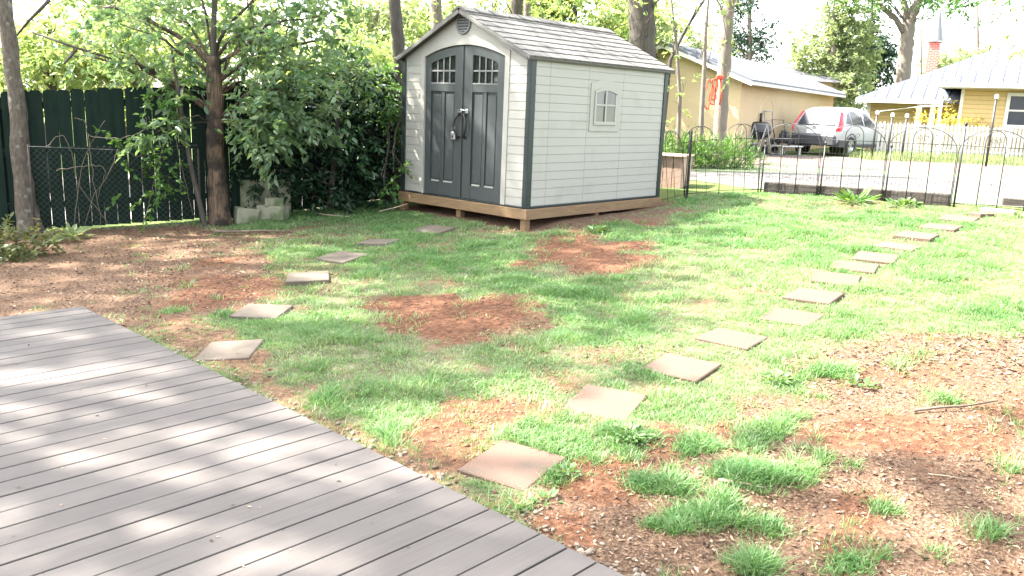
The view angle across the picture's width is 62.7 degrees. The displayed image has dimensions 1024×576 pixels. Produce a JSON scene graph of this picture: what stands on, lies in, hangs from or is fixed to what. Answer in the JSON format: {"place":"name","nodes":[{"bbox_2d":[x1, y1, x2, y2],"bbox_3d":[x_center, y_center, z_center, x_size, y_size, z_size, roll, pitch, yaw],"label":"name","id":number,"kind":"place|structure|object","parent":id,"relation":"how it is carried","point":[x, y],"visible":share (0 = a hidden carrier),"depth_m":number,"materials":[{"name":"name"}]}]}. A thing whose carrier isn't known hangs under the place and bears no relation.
{"place":"outdoors","nodes":[
{"label":"outdoors","id":0,"kind":"place"},
{"bbox_2d":[50,170,229,223],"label":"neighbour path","id":1,"kind":"structure","parent":0,"point":[129,195],"depth_m":13.46,"materials":[{"name":"concrete"}]},
{"bbox_2d":[0,86,1023,575],"bbox_3d":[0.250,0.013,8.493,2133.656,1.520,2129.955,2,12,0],"label":"ground","id":2,"kind":"structure","parent":0,"point":[898,420],"depth_m":5.63,"materials":[{"name":"soil"}]},
{"bbox_2d":[0,0,46,236],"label":"leaning tree","id":3,"kind":"object","parent":2,"relation":"on","point":[19,140],"visible":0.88,"depth_m":10.79,"materials":[{"name":"grey plant"}]},
{"bbox_2d":[0,212,68,263],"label":"bush","id":4,"kind":"object","parent":2,"relation":"on","point":[14,250],"visible":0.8,"depth_m":9.50,"materials":[{"name":"green plant"}]},
{"bbox_2d":[0,24,97,114],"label":"leafy tree","id":5,"kind":"object","parent":2,"relation":"on","point":[25,76],"visible":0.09,"depth_m":14.38,"materials":[{"name":"green plant"}]},
{"bbox_2d":[49,221,95,240],"bbox_3d":[-5.545,-0.699,10.458,0.480,0.248,0.541,2,12,0],"label":"weed plant","id":6,"kind":"object","parent":2,"relation":"on","point":[71,232],"visible":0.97,"depth_m":10.51,"materials":[{"name":"green plant"}]},
{"bbox_2d":[0,0,151,189],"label":"leafy tree","id":7,"kind":"object","parent":2,"relation":"on","point":[49,73],"visible":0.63,"depth_m":13.86,"materials":[{"name":"green plant"}]},
{"bbox_2d":[27,144,201,233],"bbox_3d":[-5.183,-1.242,11.042,2.054,1.324,0.057,-1,13,-15],"label":"chain link fence","id":8,"kind":"object","parent":2,"relation":"on","point":[32,186],"visible":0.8,"depth_m":10.93,"materials":[{"name":"metal"}]},
{"bbox_2d":[45,86,193,232],"bbox_3d":[-5.064,-1.665,10.875,1.703,1.927,0.740,2,12,0],"label":"climbing vine","id":9,"kind":"object","parent":8,"relation":"attached to","point":[156,177],"visible":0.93,"depth_m":10.92,"materials":[{"name":"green plant"}]},
{"bbox_2d":[13,0,228,169],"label":"leafy tree","id":10,"kind":"object","parent":2,"relation":"on","point":[105,2],"visible":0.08,"depth_m":17.62,"materials":[{"name":"green plant"}]},
{"bbox_2d":[57,3,232,184],"bbox_3d":[-6.785,-3.542,15.679,3.545,3.416,3.323,2,12,0],"label":"leafy tree","id":11,"kind":"object","parent":2,"relation":"on","point":[134,84],"visible":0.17,"depth_m":14.80,"materials":[{"name":"green plant"}]},
{"bbox_2d":[134,48,207,226],"bbox_3d":[-4.433,-1.911,10.934,0.851,2.376,0.722,-3,13,-24],"label":"leaning sapling","id":12,"kind":"object","parent":2,"relation":"on","point":[185,136],"visible":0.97,"depth_m":10.91,"materials":[{"name":"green plant"}]},
{"bbox_2d":[0,81,394,231],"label":"board fence","id":13,"kind":"object","parent":2,"relation":"on","point":[99,106],"visible":0.28,"depth_m":11.25,"materials":[{"name":"green paint"}]},
{"bbox_2d":[17,0,393,226],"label":"broadleaf tree","id":14,"kind":"object","parent":2,"relation":"on","point":[259,106],"visible":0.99,"depth_m":11.01,"materials":[{"name":"green plant"}]},
{"bbox_2d":[193,339,264,360],"bbox_3d":[-2.068,0.472,6.154,0.406,0.050,0.409,-3,15,0],"label":"stepping stone","id":15,"kind":"object","parent":2,"relation":"on","point":[229,350],"visible":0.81,"depth_m":6.12,"materials":[{"name":"grey concrete"}]},
{"bbox_2d":[160,0,313,107],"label":"leafy tree","id":16,"kind":"object","parent":2,"relation":"on","point":[280,30],"visible":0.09,"depth_m":18.10,"materials":[{"name":"green plant"}]},
{"bbox_2d":[233,206,259,223],"bbox_3d":[-3.673,-0.995,11.611,0.300,0.230,0.200,4,9,-35],"label":"concrete block","id":17,"kind":"object","parent":2,"relation":"on","point":[243,215],"depth_m":11.52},
{"bbox_2d":[229,304,292,319],"bbox_3d":[-2.129,0.214,7.158,0.406,0.050,0.410,2,14,5],"label":"stepping stone","id":18,"kind":"object","parent":2,"relation":"on","point":[257,311],"visible":0.86,"depth_m":7.12,"materials":[{"name":"grey concrete"}]},
{"bbox_2d":[240,179,290,215],"bbox_3d":[-3.531,-1.278,12.012,0.700,0.550,0.200,-3,13,-22],"label":"concrete block","id":19,"kind":"object","parent":2,"relation":"on","point":[244,189],"depth_m":11.88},
{"bbox_2d":[256,204,288,220],"bbox_3d":[-3.341,-1.042,11.734,0.400,0.230,0.200,4,12,8],"label":"concrete block","id":20,"kind":"object","parent":2,"relation":"on","point":[275,212],"depth_m":11.64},
{"bbox_2d":[265,197,283,207],"bbox_3d":[-3.314,-1.197,11.721,0.250,0.130,0.200,-1,13,-14],"label":"concrete block","id":21,"kind":"object","parent":20,"relation":"on","point":[274,201],"depth_m":11.63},
{"bbox_2d":[286,271,328,285],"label":"stepping stone","id":22,"kind":"object","parent":2,"relation":"on","point":[304,278],"visible":0.91,"depth_m":8.17,"materials":[{"name":"stone"}]},
{"bbox_2d":[0,306,623,575],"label":"deck","id":23,"kind":"structure","parent":2,"relation":"on","point":[206,460],"depth_m":3.70,"materials":[{"name":"pale grey weathered timber boards"}]},
{"bbox_2d":[227,44,401,215],"bbox_3d":[-2.609,-2.226,12.278,1.923,2.662,3.134,14,17,43],"label":"evergreen shrub","id":24,"kind":"object","parent":2,"relation":"on","point":[332,194],"visible":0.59,"depth_m":12.18,"materials":[{"name":"green plant"}]},
{"bbox_2d":[279,12,393,84],"bbox_3d":[-3.418,-3.816,16.629,3.178,3.291,3.455,2,12,0],"label":"leafy tree","id":25,"kind":"object","parent":2,"relation":"on","point":[381,55],"visible":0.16,"depth_m":15.72,"materials":[{"name":"green plant"}]},
{"bbox_2d":[315,250,368,264],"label":"stepping stone","id":26,"kind":"object","parent":2,"relation":"on","point":[340,257],"visible":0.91,"depth_m":9.09,"materials":[{"name":"grey concrete"}]},
{"bbox_2d":[355,239,399,247],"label":"stepping stone","id":27,"kind":"object","parent":2,"relation":"on","point":[376,242],"visible":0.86,"depth_m":9.84,"materials":[{"name":"stone"}]},
{"bbox_2d":[328,0,430,63],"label":"leafy tree","id":28,"kind":"object","parent":2,"relation":"on","point":[376,21],"visible":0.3,"depth_m":21.02,"materials":[{"name":"green plant"}]},
{"bbox_2d":[350,0,419,209],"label":"young tree","id":29,"kind":"object","parent":2,"relation":"on","point":[398,41],"visible":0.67,"depth_m":12.49,"materials":[{"name":"green plant"}]},
{"bbox_2d":[365,0,465,46],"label":"leafy tree","id":30,"kind":"object","parent":2,"relation":"on","point":[426,23],"visible":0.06,"depth_m":25.75,"materials":[{"name":"green plant"}]},
{"bbox_2d":[411,225,454,234],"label":"stepping stone","id":31,"kind":"object","parent":2,"relation":"on","point":[438,228],"visible":0.76,"depth_m":10.72,"materials":[{"name":"grey concrete"}]},
{"bbox_2d":[387,0,491,46],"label":"forest tree","id":32,"kind":"object","parent":2,"relation":"on","point":[435,12],"visible":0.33,"depth_m":22.59,"materials":[{"name":"green plant"}]},
{"bbox_2d":[402,0,583,24],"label":"leafy tree","id":33,"kind":"object","parent":2,"relation":"on","point":[535,10],"visible":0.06,"depth_m":26.24,"materials":[{"name":"green plant"}]},
{"bbox_2d":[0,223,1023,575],"bbox_3d":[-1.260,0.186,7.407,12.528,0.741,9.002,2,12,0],"label":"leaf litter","id":34,"kind":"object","parent":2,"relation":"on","point":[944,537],"visible":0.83,"depth_m":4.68,"materials":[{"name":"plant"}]},
{"bbox_2d":[212,230,292,232],"bbox_3d":[-3.292,-0.707,10.652,1.085,0.085,0.053,4,12,9],"label":"stick","id":35,"kind":"object","parent":34,"relation":"on","point":[226,231],"visible":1,"depth_m":10.65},
{"bbox_2d":[457,440,567,490],"bbox_3d":[0.005,0.913,4.277,0.406,0.050,0.410,9,18,33],"label":"stepping stone","id":36,"kind":"object","parent":2,"relation":"on","point":[510,464],"visible":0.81,"depth_m":4.25,"materials":[{"name":"beige concrete"}]},
{"bbox_2d":[1,220,1023,574],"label":"soil clods","id":37,"kind":"object","parent":2,"relation":"on","point":[929,536],"visible":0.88,"depth_m":5.51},
{"bbox_2d":[398,191,661,230],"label":"shed platform","id":38,"kind":"structure","parent":2,"relation":"on","point":[524,216],"depth_m":11.54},
{"bbox_2d":[396,5,675,208],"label":"garden shed","id":39,"kind":"structure","parent":38,"relation":"on","point":[535,112],"depth_m":11.37,"materials":[{"name":"beige plastic"}]},
{"bbox_2d":[424,46,463,196],"bbox_3d":[-0.952,-2.294,11.593,0.750,2.019,0.147,13,16,41],"label":"door","id":40,"kind":"structure","parent":39,"relation":"in","point":[444,68],"depth_m":11.60,"materials":[{"name":"grey plastic"}]},
{"bbox_2d":[457,46,504,202],"bbox_3d":[-0.425,-2.169,11.117,0.857,2.019,0.146,13,16,41],"label":"door","id":41,"kind":"structure","parent":39,"relation":"in","point":[484,67],"depth_m":11.10,"materials":[{"name":"grey plastic"}]},
{"bbox_2d":[588,80,620,131],"bbox_3d":[1.290,-2.509,11.583,0.033,0.690,0.680,13,16,41],"label":"window","id":42,"kind":"structure","parent":39,"relation":"in","point":[605,97],"depth_m":11.56,"materials":[{"name":"beige plastic"}]},
{"bbox_2d":[497,0,586,25],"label":"forest tree","id":43,"kind":"object","parent":2,"relation":"on","point":[527,8],"visible":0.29,"depth_m":22.42,"materials":[{"name":"green plant"}]},
{"bbox_2d":[527,487,563,505],"bbox_3d":[0.161,0.974,3.879,0.165,0.066,0.128,-3,13,-23],"label":"weed plant","id":44,"kind":"object","parent":2,"relation":"on","point":[553,492],"visible":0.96,"depth_m":3.90,"materials":[{"name":"green plant"}]},
{"bbox_2d":[469,0,627,20],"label":"forest tree","id":45,"kind":"object","parent":2,"relation":"on","point":[516,6],"visible":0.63,"depth_m":21.74,"materials":[{"name":"green plant"}]},
{"bbox_2d":[547,460,580,479],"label":"weed plant","id":46,"kind":"object","parent":2,"relation":"on","point":[565,466],"visible":0.88,"depth_m":4.14,"materials":[{"name":"green plant"}]},
{"bbox_2d":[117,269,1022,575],"bbox_3d":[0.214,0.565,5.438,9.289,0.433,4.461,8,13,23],"label":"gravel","id":47,"kind":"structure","parent":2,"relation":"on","point":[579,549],"depth_m":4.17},
{"bbox_2d":[506,0,666,40],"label":"leafy tree","id":48,"kind":"object","parent":2,"relation":"on","point":[602,21],"visible":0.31,"depth_m":25.46,"materials":[{"name":"green plant"}]},
{"bbox_2d":[583,224,608,232],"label":"weed plant","id":49,"kind":"object","parent":2,"relation":"on","point":[595,227],"visible":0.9,"depth_m":10.28,"materials":[{"name":"green plant"}]},
{"bbox_2d":[561,385,646,419],"bbox_3d":[0.561,0.707,5.065,0.406,0.050,0.410,7,19,27],"label":"stepping stone","id":50,"kind":"object","parent":2,"relation":"on","point":[604,402],"visible":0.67,"depth_m":5.05,"materials":[{"name":"beige concrete"}]},
{"bbox_2d":[607,420,654,444],"bbox_3d":[0.639,0.781,4.524,0.274,0.094,0.296,2,12,0],"label":"weed plant","id":51,"kind":"object","parent":2,"relation":"on","point":[617,428],"visible":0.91,"depth_m":4.53,"materials":[{"name":"green plant"}]},
{"bbox_2d":[581,0,695,61],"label":"leafy tree","id":52,"kind":"object","parent":2,"relation":"on","point":[665,28],"visible":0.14,"depth_m":26.99,"materials":[{"name":"green plant"}]},
{"bbox_2d":[553,0,729,57],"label":"tall tree","id":53,"kind":"object","parent":2,"relation":"on","point":[642,25],"visible":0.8,"depth_m":16.53,"materials":[{"name":"brown plant"}]},
{"bbox_2d":[660,153,694,188],"bbox_3d":[2.447,-1.956,14.509,1.210,0.740,0.660,8,14,25],"label":"planter box","id":54,"kind":"object","parent":2,"relation":"on","point":[667,179],"visible":0.18,"depth_m":14.08,"materials":[{"name":"brown wood"}]},
{"bbox_2d":[655,0,700,152],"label":"sapling","id":55,"kind":"object","parent":2,"relation":"on","point":[679,94],"visible":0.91,"depth_m":17.39,"materials":[{"name":"brown plant"}]},
{"bbox_2d":[641,353,721,382],"bbox_3d":[1.135,0.546,5.634,0.406,0.050,0.410,10,17,35],"label":"stepping stone","id":56,"kind":"object","parent":2,"relation":"on","point":[679,367],"visible":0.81,"depth_m":5.60,"materials":[{"name":"beige concrete"}]},
{"bbox_2d":[656,0,725,144],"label":"sapling","id":57,"kind":"object","parent":2,"relation":"on","point":[683,33],"visible":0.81,"depth_m":17.71,"materials":[{"name":"brown plant"}]},
{"bbox_2d":[655,0,733,56],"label":"leafy tree","id":58,"kind":"object","parent":2,"relation":"on","point":[695,45],"visible":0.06,"depth_m":33.44,"materials":[{"name":"green plant"}]},
{"bbox_2d":[674,0,725,145],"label":"sapling","id":59,"kind":"object","parent":2,"relation":"on","point":[703,85],"visible":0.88,"depth_m":18.32,"materials":[{"name":"brown plant"}]},
{"bbox_2d":[677,0,755,162],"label":"street tree","id":60,"kind":"object","parent":2,"relation":"on","point":[724,69],"visible":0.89,"depth_m":19.68,"materials":[{"name":"brown plant"}]},
{"bbox_2d":[704,75,723,109],"bbox_3d":[4.695,-4.578,19.674,0.472,0.802,0.086,2,12,0],"label":"garden hose","id":61,"kind":"object","parent":60,"relation":"hanging from","point":[719,77],"visible":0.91,"depth_m":19.64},
{"bbox_2d":[663,125,786,169],"bbox_3d":[4.228,-2.763,18.033,3.068,1.520,2.075,2,12,0],"label":"fountain shrub","id":62,"kind":"object","parent":2,"relation":"on","point":[709,153],"visible":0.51,"depth_m":17.79,"materials":[{"name":"green plant"}]},
{"bbox_2d":[695,327,767,350],"bbox_3d":[1.633,0.390,6.237,0.406,0.050,0.409,11,16,36],"label":"stepping stone","id":63,"kind":"object","parent":2,"relation":"on","point":[731,338],"visible":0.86,"depth_m":6.19,"materials":[{"name":"stone"}]},
{"bbox_2d":[701,0,785,64],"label":"background tree","id":64,"kind":"object","parent":2,"relation":"on","point":[750,41],"visible":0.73,"depth_m":47.78,"materials":[{"name":"green plant"}]},
{"bbox_2d":[655,41,845,154],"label":"garage","id":65,"kind":"structure","parent":2,"relation":"on","point":[756,89],"depth_m":27.49,"materials":[{"name":"beige paint"}]},
{"bbox_2d":[751,113,771,151],"bbox_3d":[8.189,-5.149,28.037,0.840,1.354,0.667,-5,14,-31],"label":"barrel grill","id":66,"kind":"object","parent":2,"relation":"on","point":[760,129],"visible":0.53,"depth_m":27.84,"materials":[{"name":"black metal"}]},
{"bbox_2d":[761,111,779,153],"bbox_3d":[8.810,-5.270,28.490,0.580,1.439,0.522,-5,14,-32],"label":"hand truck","id":67,"kind":"object","parent":2,"relation":"on","point":[772,149],"visible":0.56,"depth_m":28.62,"materials":[{"name":"metal"}]},
{"bbox_2d":[759,368,799,383],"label":"weed plant","id":68,"kind":"object","parent":2,"relation":"on","point":[785,373],"visible":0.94,"depth_m":5.39,"materials":[{"name":"green plant"}]},
{"bbox_2d":[764,144,802,154],"bbox_3d":[9.312,-4.737,28.873,1.100,0.335,0.800,-5,14,-32],"label":"bench","id":69,"kind":"object","parent":2,"relation":"on","point":[785,146],"visible":0.63,"depth_m":28.64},
{"bbox_2d":[758,308,824,325],"bbox_3d":[2.258,0.250,6.772,0.406,0.050,0.410,10,17,38],"label":"stepping stone","id":70,"kind":"object","parent":2,"relation":"on","point":[799,318],"visible":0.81,"depth_m":6.75,"materials":[{"name":"stone"}]},
{"bbox_2d":[782,287,843,305],"bbox_3d":[2.605,0.082,7.267,0.406,0.050,0.410,9,18,37],"label":"stepping stone","id":71,"kind":"object","parent":2,"relation":"on","point":[811,296],"visible":0.81,"depth_m":7.21,"materials":[{"name":"stone"}]},
{"bbox_2d":[782,67,855,104],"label":"neighbour building","id":72,"kind":"structure","parent":2,"relation":"on","point":[826,80],"depth_m":44.21,"materials":[{"name":"beige paint"}]},
{"bbox_2d":[774,0,891,110],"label":"background tree","id":73,"kind":"object","parent":2,"relation":"on","point":[840,67],"visible":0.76,"depth_m":44.78,"materials":[{"name":"green plant"}]},
{"bbox_2d":[810,270,860,286],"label":"stepping stone","id":74,"kind":"object","parent":2,"relation":"on","point":[833,277],"visible":0.71,"depth_m":7.83,"materials":[{"name":"beige concrete"}]},
{"bbox_2d":[791,107,888,156],"bbox_3d":[12.024,-5.652,30.487,4.620,1.760,2.120,-9,17,-43],"label":"parked car","id":75,"kind":"object","parent":2,"relation":"on","point":[821,122],"visible":0.73,"depth_m":29.11,"materials":[{"name":"silver metal"}]},
{"bbox_2d":[662,122,1023,212],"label":"arched wire fence","id":76,"kind":"object","parent":2,"relation":"on","point":[685,183],"visible":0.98,"depth_m":12.71,"materials":[{"name":"black metal"}]},
{"bbox_2d":[830,260,879,274],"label":"stepping stone","id":77,"kind":"object","parent":2,"relation":"on","point":[866,268],"visible":0.67,"depth_m":8.22,"materials":[{"name":"stone"}]},
{"bbox_2d":[763,182,950,205],"bbox_3d":[5.161,-1.426,12.759,2.680,0.200,0.140,9,14,34],"label":"landscape timber","id":78,"kind":"object","parent":2,"relation":"on","point":[889,194],"visible":0.54,"depth_m":12.63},
{"bbox_2d":[833,184,880,206],"bbox_3d":[4.986,-1.340,12.190,0.748,0.350,0.688,2,12,0],"label":"strap leaf plant","id":79,"kind":"object","parent":2,"relation":"on","point":[861,197],"visible":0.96,"depth_m":12.14,"materials":[{"name":"green plant"}]},
{"bbox_2d":[844,373,881,388],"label":"weed plant","id":80,"kind":"object","parent":2,"relation":"on","point":[853,381],"visible":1,"depth_m":5.25,"materials":[{"name":"green plant"}]},
{"bbox_2d":[844,0,899,92],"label":"background tree","id":81,"kind":"object","parent":2,"relation":"on","point":[893,54],"visible":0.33,"depth_m":49.68,"materials":[{"name":"green plant"}]},
{"bbox_2d":[871,111,878,158],"bbox_3d":[11.853,-4.949,27.475,0.120,1.681,0.120,2,12,0],"label":"garden stake","id":82,"kind":"object","parent":2,"relation":"on","point":[875,128],"visible":0.93,"depth_m":27.42,"materials":[{"name":"black metal"}]},
{"bbox_2d":[851,251,898,264],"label":"stepping stone","id":83,"kind":"object","parent":2,"relation":"on","point":[873,257],"visible":0.76,"depth_m":8.61,"materials":[{"name":"beige concrete"}]},
{"bbox_2d":[886,113,894,155],"bbox_3d":[12.354,-4.901,27.481,0.120,1.624,0.120,2,12,0],"label":"garden stake","id":84,"kind":"object","parent":2,"relation":"on","point":[891,123],"visible":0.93,"depth_m":27.40,"materials":[{"name":"black metal"}]},
{"bbox_2d":[873,241,920,252],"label":"stepping stone","id":85,"kind":"object","parent":2,"relation":"on","point":[895,246],"visible":0.71,"depth_m":9.12,"materials":[{"name":"beige concrete"}]},
{"bbox_2d":[884,197,922,206],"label":"weed plant","id":86,"kind":"object","parent":2,"relation":"on","point":[904,202],"visible":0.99,"depth_m":11.85,"materials":[{"name":"green plant"}]},
{"bbox_2d":[900,114,908,160],"bbox_3d":[12.593,-4.781,26.993,0.120,1.613,0.120,2,12,0],"label":"garden stake","id":87,"kind":"object","parent":2,"relation":"on","point":[905,127],"visible":0.93,"depth_m":26.94,"materials":[{"name":"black metal"}]},
{"bbox_2d":[892,231,939,242],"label":"stepping stone","id":88,"kind":"object","parent":2,"relation":"on","point":[924,237],"visible":0.95,"depth_m":9.67,"materials":[{"name":"stone"}]},
{"bbox_2d":[883,96,950,152],"bbox_3d":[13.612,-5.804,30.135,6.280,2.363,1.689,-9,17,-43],"label":"clothesline post","id":89,"kind":"object","parent":2,"relation":"on","point":[941,105],"visible":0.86,"depth_m":31.52,"materials":[{"name":"white metal"}]},
{"bbox_2d":[915,20,927,74],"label":"background tree","id":90,"kind":"object","parent":2,"relation":"on","point":[921,51],"visible":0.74,"depth_m":52.83,"materials":[{"name":"green plant"}]},
{"bbox_2d":[823,0,1023,83],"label":"tree","id":91,"kind":"object","parent":2,"relation":"on","point":[906,25],"visible":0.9,"depth_m":45.46,"materials":[{"name":"green plant"}]},
{"bbox_2d":[827,147,1023,165],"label":"verge grass","id":92,"kind":"structure","parent":2,"relation":"on","point":[924,156],"depth_m":27.59,"materials":[{"name":"green plant"}]},
{"bbox_2d":[855,8,1023,157],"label":"yellow house","id":93,"kind":"structure","parent":2,"relation":"on","point":[974,85],"depth_m":33.72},
{"bbox_2d":[1002,93,1023,128],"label":"window","id":94,"kind":"structure","parent":93,"relation":"in","point":[1014,109],"depth_m":30.25,"materials":[{"name":"white glass"}]},
{"bbox_2d":[918,223,962,231],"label":"stepping stone","id":95,"kind":"object","parent":2,"relation":"on","point":[945,227],"visible":0.76,"depth_m":10.29,"materials":[{"name":"stone"}]},
{"bbox_2d":[871,122,1023,157],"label":"picket fence","id":96,"kind":"object","parent":2,"relation":"on","point":[941,134],"visible":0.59,"depth_m":30.26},
{"bbox_2d":[897,98,998,148],"bbox_3d":[16.211,-5.861,31.167,3.699,2.290,2.108,2,12,0],"label":"golden shrub","id":97,"kind":"object","parent":2,"relation":"on","point":[945,121],"visible":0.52,"depth_m":30.96,"materials":[{"name":"yellow plant"}]},
{"bbox_2d":[913,400,997,411],"bbox_3d":[2.570,0.683,4.861,0.541,0.058,0.030,0,12,-9],"label":"stick","id":98,"kind":"object","parent":2,"relation":"on","point":[936,407],"visible":1,"depth_m":4.85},
{"bbox_2d":[937,214,979,221],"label":"stepping stone","id":99,"kind":"object","parent":2,"relation":"on","point":[948,217],"visible":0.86,"depth_m":10.80,"materials":[{"name":"stone"}]},
{"bbox_2d":[911,6,1015,75],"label":"background tree","id":100,"kind":"object","parent":2,"relation":"on","point":[944,60],"visible":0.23,"depth_m":66.59,"materials":[{"name":"green plant"}]},
{"bbox_2d":[967,212,993,217],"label":"stepping stone","id":101,"kind":"object","parent":2,"relation":"on","point":[979,214],"visible":0.95,"depth_m":10.99,"materials":[{"name":"beige concrete"}]},
{"bbox_2d":[985,94,998,166],"bbox_3d":[14.516,-4.712,25.456,0.120,2.258,0.120,2,12,0],"label":"garden stake","id":102,"kind":"object","parent":2,"relation":"on","point":[996,96],"visible":0.89,"depth_m":25.39,"materials":[{"name":"black metal"}]},
{"bbox_2d":[980,207,1015,216],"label":"stepping stone","id":103,"kind":"object","parent":2,"relation":"on","point":[997,211],"visible":0.56,"depth_m":11.12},
{"bbox_2d":[990,0,1023,65],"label":"background tree","id":104,"kind":"object","parent":2,"relation":"on","point":[1011,56],"visible":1,"depth_m":23.05,"materials":[{"name":"green plant"}]},
{"bbox_2d":[1002,197,1023,205],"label":"landscape timber","id":105,"kind":"object","parent":2,"relation":"on","point":[1014,200],"visible":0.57,"depth_m":11.95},
{"bbox_2d":[0,191,1023,575],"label":"lawn grass","id":106,"kind":"structure","parent":0,"point":[720,499],"depth_m":6.55,"materials":[{"name":"plant"}]},
{"bbox_2d":[0,0,1023,111],"label":"sky","id":107,"kind":"structure","parent":0,"point":[792,12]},
{"bbox_2d":[770,119,797,145],"bbox_3d":[9.221,-5.297,28.607,0.660,0.848,1.164,12,15,37],"label":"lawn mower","id":108,"kind":"object","parent":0,"point":[787,141],"visible":0.87,"depth_m":28.63,"materials":[{"name":"black metal"}]},
{"bbox_2d":[690,154,1023,206],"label":"driveway","id":109,"kind":"structure","parent":0,"point":[853,178],"depth_m":16.68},
{"bbox_2d":[747,123,771,155],"bbox_3d":[8.053,-4.833,27.335,0.751,1.025,0.600,-6,15,-33],"label":"sawhorse","id":110,"kind":"object","parent":109,"relation":"on","point":[762,137],"visible":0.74,"depth_m":27.30,"materials":[{"name":"metal"}]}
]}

